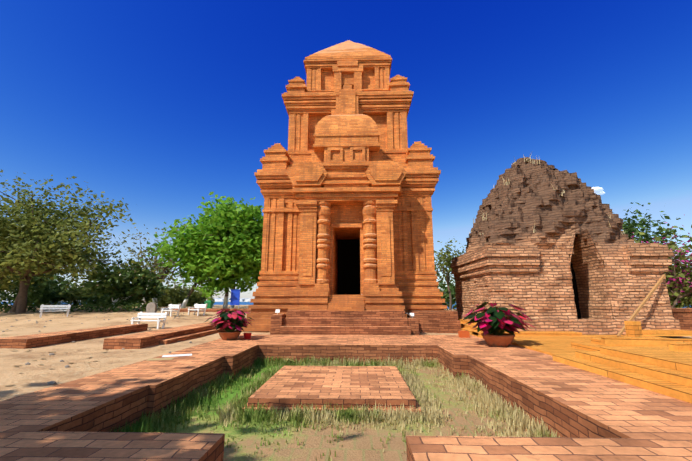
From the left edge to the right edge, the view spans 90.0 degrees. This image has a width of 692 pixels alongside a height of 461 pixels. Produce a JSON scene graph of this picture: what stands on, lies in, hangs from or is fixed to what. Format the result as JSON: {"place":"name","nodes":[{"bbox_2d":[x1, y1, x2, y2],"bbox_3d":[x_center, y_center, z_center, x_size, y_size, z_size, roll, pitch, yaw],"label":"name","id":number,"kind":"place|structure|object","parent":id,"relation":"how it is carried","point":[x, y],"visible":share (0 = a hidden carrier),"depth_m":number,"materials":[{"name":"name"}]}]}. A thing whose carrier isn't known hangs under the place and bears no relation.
{"place":"outdoors","nodes":[
{"label":"outdoors","id":0,"kind":"place"},
{"bbox_2d":[0,302,691,400],"bbox_3d":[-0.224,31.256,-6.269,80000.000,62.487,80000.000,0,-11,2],"label":"ground","id":1,"kind":"structure","parent":0,"point":[33,376],"depth_m":8.50,"materials":[{"name":"beige sand"}]},
{"bbox_2d":[0,290,15,304],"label":"rim scrub","id":2,"kind":"object","parent":1,"relation":"on","point":[2,298],"visible":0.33,"depth_m":35.95,"materials":[{"name":"green plant"}]},
{"bbox_2d":[0,274,83,305],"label":"rim scrub","id":3,"kind":"object","parent":1,"relation":"on","point":[53,297],"depth_m":35.06,"materials":[{"name":"green plant"}]},
{"bbox_2d":[0,216,97,301],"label":"bush","id":4,"kind":"object","parent":1,"relation":"on","point":[43,285],"depth_m":29.31,"materials":[{"name":"green plant"}]},
{"bbox_2d":[39,304,70,317],"bbox_3d":[-15.402,4.247,18.320,1.250,0.660,0.542,9,-14,-37],"label":"bench","id":5,"kind":"object","parent":1,"relation":"on","point":[68,306],"visible":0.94,"depth_m":18.41,"materials":[{"name":"white paint"}]},
{"bbox_2d":[0,300,157,312],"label":"hedge","id":6,"kind":"object","parent":1,"relation":"on","point":[127,307],"visible":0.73,"depth_m":21.93,"materials":[{"name":"green plant"}]},
{"bbox_2d":[49,276,111,306],"bbox_3d":[-25.969,6.987,37.389,10.847,5.235,9.447,0,-11,2],"label":"rim scrub","id":7,"kind":"object","parent":1,"relation":"on","point":[78,293],"visible":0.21,"depth_m":35.72,"materials":[{"name":"green plant"}]},
{"bbox_2d":[0,170,182,312],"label":"tree","id":8,"kind":"object","parent":1,"relation":"on","point":[60,234],"depth_m":21.77,"materials":[{"name":"green plant"}]},
{"bbox_2d":[1,310,191,384],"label":"pebbles","id":9,"kind":"object","parent":1,"relation":"on","point":[50,382],"visible":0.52,"depth_m":9.34,"materials":[{"name":"stone"}]},
{"bbox_2d":[0,312,209,385],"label":"dry leaf litter","id":10,"kind":"object","parent":1,"relation":"on","point":[54,351],"visible":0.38,"depth_m":7.79,"materials":[{"name":"brown plant"}]},
{"bbox_2d":[64,282,173,306],"bbox_3d":[-22.324,7.240,36.724,12.124,4.867,9.985,0,-11,2],"label":"rim scrub","id":11,"kind":"object","parent":1,"relation":"on","point":[89,300],"visible":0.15,"depth_m":34.55,"materials":[{"name":"green plant"}]},
{"bbox_2d":[74,258,164,308],"bbox_3d":[-15.371,3.760,23.767,5.580,3.656,6.672,0,-11,2],"label":"bush","id":12,"kind":"object","parent":1,"relation":"on","point":[113,279],"depth_m":22.94,"materials":[{"name":"green plant"}]},
{"bbox_2d":[0,308,250,348],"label":"low brick walls","id":13,"kind":"structure","parent":1,"relation":"on","point":[158,337],"depth_m":9.58,"materials":[{"name":"brown brick"}]},
{"bbox_2d":[130,312,167,328],"bbox_3d":[-8.130,3.706,14.305,1.300,0.660,0.542,-1,-11,7],"label":"bench","id":14,"kind":"object","parent":1,"relation":"on","point":[140,316],"visible":0.96,"depth_m":14.40,"materials":[{"name":"white paint"}]},
{"bbox_2d":[146,302,156,312],"bbox_3d":[-11.485,4.614,20.430,0.680,0.740,0.320,0,-11,2],"label":"stone stele","id":15,"kind":"object","parent":1,"relation":"on","point":[151,307],"visible":0.65,"depth_m":20.36,"materials":[{"name":"beige stone"}]},
{"bbox_2d":[118,225,185,304],"bbox_3d":[-18.736,3.464,32.741,7.877,7.669,6.074,0,-11,2],"label":"sparse tree","id":16,"kind":"object","parent":1,"relation":"on","point":[146,265],"depth_m":32.22,"materials":[{"name":"green plant"}]},
{"bbox_2d":[113,224,199,307],"bbox_3d":[-14.295,2.711,29.454,8.894,7.816,6.069,0,-11,2],"label":"sparse tree","id":17,"kind":"object","parent":1,"relation":"on","point":[144,256],"depth_m":29.04,"materials":[{"name":"green plant"}]},
{"bbox_2d":[161,304,180,316],"bbox_3d":[-9.576,4.351,18.929,1.150,0.660,0.542,-8,-14,36],"label":"bench","id":18,"kind":"object","parent":1,"relation":"on","point":[170,310],"visible":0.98,"depth_m":18.83,"materials":[{"name":"white paint"}]},
{"bbox_2d":[133,281,216,306],"bbox_3d":[-17.909,7.130,35.614,10.654,5.011,9.602,0,-11,2],"label":"rim scrub","id":19,"kind":"object","parent":1,"relation":"on","point":[178,297],"depth_m":34.23,"materials":[{"name":"green plant"}]},
{"bbox_2d":[188,303,206,315],"bbox_3d":[-8.405,4.469,19.583,1.150,0.660,0.542,-8,-14,36],"label":"bench","id":20,"kind":"object","parent":1,"relation":"on","point":[197,305],"visible":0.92,"depth_m":19.61,"materials":[{"name":"white paint"}]},
{"bbox_2d":[140,192,263,308],"bbox_3d":[-8.465,1.572,25.590,12.112,8.612,9.218,0,-11,2],"label":"bright green tree","id":21,"kind":"object","parent":1,"relation":"on","point":[198,254],"depth_m":23.95,"materials":[{"name":"green plant"}]},
{"bbox_2d":[204,300,213,308],"bbox_3d":[-9.012,4.923,22.740,0.430,0.660,0.430,0,-11,2],"label":"trash bin","id":22,"kind":"object","parent":1,"relation":"on","point":[209,303],"visible":0.86,"depth_m":22.57,"materials":[{"name":"green plastic"}]},
{"bbox_2d":[230,289,240,304],"bbox_3d":[-7.357,4.437,22.989,0.660,1.020,0.070,0,-11,2],"label":"blue sign board","id":23,"kind":"object","parent":1,"relation":"on","point":[235,297],"visible":1,"depth_m":22.97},
{"bbox_2d":[241,40,446,330],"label":"temple tower","id":24,"kind":"structure","parent":1,"relation":"on","point":[348,164],"depth_m":13.68,"materials":[{"name":"brick"}]},
{"bbox_2d":[337,239,359,294],"bbox_3d":[0.126,1.717,16.197,1.040,2.610,0.100,0,-11,2],"label":"doorway","id":25,"kind":"structure","parent":24,"relation":"attached to","point":[348,278],"depth_m":16.14,"materials":[{"name":"black"}]},
{"bbox_2d":[0,334,691,460],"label":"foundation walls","id":26,"kind":"structure","parent":1,"relation":"on","point":[589,416],"depth_m":4.27,"materials":[{"name":"brick"}]},
{"bbox_2d":[145,358,172,360],"bbox_3d":[-3.560,2.465,6.634,0.450,0.001,0.250,3,-12,-13],"label":"wooden plank","id":27,"kind":"object","parent":26,"relation":"on","point":[159,359],"visible":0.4,"depth_m":6.59,"materials":[{"name":"brown wood"}]},
{"bbox_2d":[162,354,191,356],"bbox_3d":[-3.446,2.553,7.072,0.550,0.001,0.280,5,-12,-23],"label":"plank","id":28,"kind":"object","parent":26,"relation":"on","point":[177,355],"visible":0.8,"depth_m":7.06,"materials":[{"name":"white"}]},
{"bbox_2d":[218,330,241,339],"bbox_3d":[-3.356,3.024,9.984,0.644,0.230,0.634,0,-11,2],"label":"flower pot","id":29,"kind":"object","parent":26,"relation":"on","point":[225,335],"visible":0.92,"depth_m":9.77,"materials":[{"name":"ceramic"}]},
{"bbox_2d":[205,308,254,331],"bbox_3d":[-3.357,2.615,10.111,1.396,0.684,1.434,0,-11,2],"label":"caladium","id":30,"kind":"object","parent":29,"relation":"on","point":[236,319],"depth_m":9.73,"materials":[{"name":"pink plant"}]},
{"bbox_2d":[243,332,251,338],"bbox_3d":[-2.881,3.080,10.111,0.250,0.170,0.250,0,-11,2],"label":"red pot","id":31,"kind":"object","parent":26,"relation":"on","point":[247,335],"visible":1,"depth_m":10.03,"materials":[{"name":"red plastic"}]},
{"bbox_2d":[458,331,469,337],"bbox_3d":[3.601,3.161,10.565,0.270,0.190,0.220,0,-11,2],"label":"orange box","id":32,"kind":"object","parent":26,"relation":"on","point":[463,334],"visible":1,"depth_m":10.46,"materials":[{"name":"orange"}]},
{"bbox_2d":[481,333,514,346],"bbox_3d":[3.806,2.731,8.645,0.784,0.280,0.772,0,-11,2],"label":"flower pot","id":33,"kind":"object","parent":26,"relation":"on","point":[503,340],"visible":0.83,"depth_m":8.38,"materials":[{"name":"ceramic"}]},
{"bbox_2d":[463,302,535,335],"bbox_3d":[3.775,2.206,8.676,1.804,0.836,1.772,0,-11,2],"label":"foliage","id":34,"kind":"object","parent":33,"relation":"on","point":[492,318],"depth_m":8.34,"materials":[{"name":"pink plant"}]},
{"bbox_2d":[458,318,691,402],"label":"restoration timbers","id":35,"kind":"object","parent":26,"relation":"on","point":[636,355],"visible":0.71,"depth_m":5.73,"materials":[{"name":"orange wood"}]},
{"bbox_2d":[617,274,665,336],"bbox_3d":[9.220,2.303,10.765,2.323,1.897,0.060,3,-12,-14],"label":"leaning pole","id":36,"kind":"object","parent":35,"relation":"on","point":[639,308],"visible":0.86,"depth_m":10.76,"materials":[{"name":"brown wood"}]},
{"bbox_2d":[270,310,460,334],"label":"brick steps","id":37,"kind":"structure","parent":1,"relation":"on","point":[331,322],"depth_m":11.72,"materials":[{"name":"brick"}]},
{"bbox_2d":[436,275,455,310],"bbox_3d":[9.994,6.975,37.059,11.589,5.426,10.164,0,-11,2],"label":"rim scrub","id":38,"kind":"object","parent":1,"relation":"on","point":[444,289],"depth_m":35.32,"materials":[{"name":"green plant"}]},
{"bbox_2d":[433,236,468,309],"bbox_3d":[7.460,3.695,27.608,6.870,6.152,5.235,0,-11,2],"label":"tree","id":39,"kind":"object","parent":1,"relation":"on","point":[441,257],"depth_m":27.63,"materials":[{"name":"green plant"}]},
{"bbox_2d":[450,157,680,334],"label":"ruined tower","id":40,"kind":"structure","parent":1,"relation":"on","point":[514,259],"depth_m":11.69,"materials":[{"name":"brick"}]},
{"bbox_2d":[469,151,628,241],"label":"dry grass tufts","id":41,"kind":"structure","parent":40,"relation":"on","point":[551,184],"depth_m":13.46,"materials":[{"name":"plant"}]},
{"bbox_2d":[570,262,580,318],"bbox_3d":[7.999,1.769,12.685,1.750,3.750,0.700,0,-11,2],"label":"doorway opening","id":42,"kind":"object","parent":40,"relation":"attached to","point":[576,297],"depth_m":12.82,"materials":[{"name":"black"}]},
{"bbox_2d":[613,202,691,265],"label":"tree","id":43,"kind":"object","parent":1,"relation":"on","point":[630,228],"depth_m":24.57,"materials":[{"name":"green plant"}]},
{"bbox_2d":[631,219,691,307],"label":"bougainvillea","id":44,"kind":"object","parent":1,"relation":"on","point":[686,288],"depth_m":16.58,"materials":[{"name":"plant"}]},
{"bbox_2d":[668,279,691,307],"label":"rim scrub","id":45,"kind":"object","parent":1,"relation":"on","point":[687,304],"depth_m":30.35,"materials":[{"name":"plant"}]},
{"bbox_2d":[671,308,691,330],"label":"retaining wall","id":46,"kind":"structure","parent":1,"relation":"on","point":[683,316],"depth_m":11.39,"materials":[{"name":"brick"}]},
{"bbox_2d":[0,0,691,298],"label":"sky","id":47,"kind":"structure","parent":0,"point":[159,106],"materials":[{"name":"blue"}]},
{"bbox_2d":[153,365,544,460],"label":"dirt ground","id":48,"kind":"structure","parent":0,"point":[358,446],"depth_m":4.18,"materials":[{"name":"beige soil"}]},
{"bbox_2d":[109,355,563,460],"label":"pit grass tufts","id":49,"kind":"object","parent":48,"relation":"on","point":[427,403],"visible":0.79,"depth_m":4.78,"materials":[{"name":"plant"}]},
{"bbox_2d":[592,187,604,194],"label":"cloud","id":50,"kind":"structure","parent":0,"point":[599,191],"depth_m":2911.58,"materials":[{"name":"white"}]},
{"bbox_3d":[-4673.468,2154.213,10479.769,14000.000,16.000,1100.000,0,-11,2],"label":"distant shore land","id":51,"kind":"structure","parent":0,"visible":0},
{"bbox_2d":[76,299,250,300],"bbox_3d":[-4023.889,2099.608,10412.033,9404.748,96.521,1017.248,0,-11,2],"label":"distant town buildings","id":52,"kind":"structure","parent":51,"relation":"on","point":[228,300],"depth_m":10053.86,"materials":[{"name":"white"}]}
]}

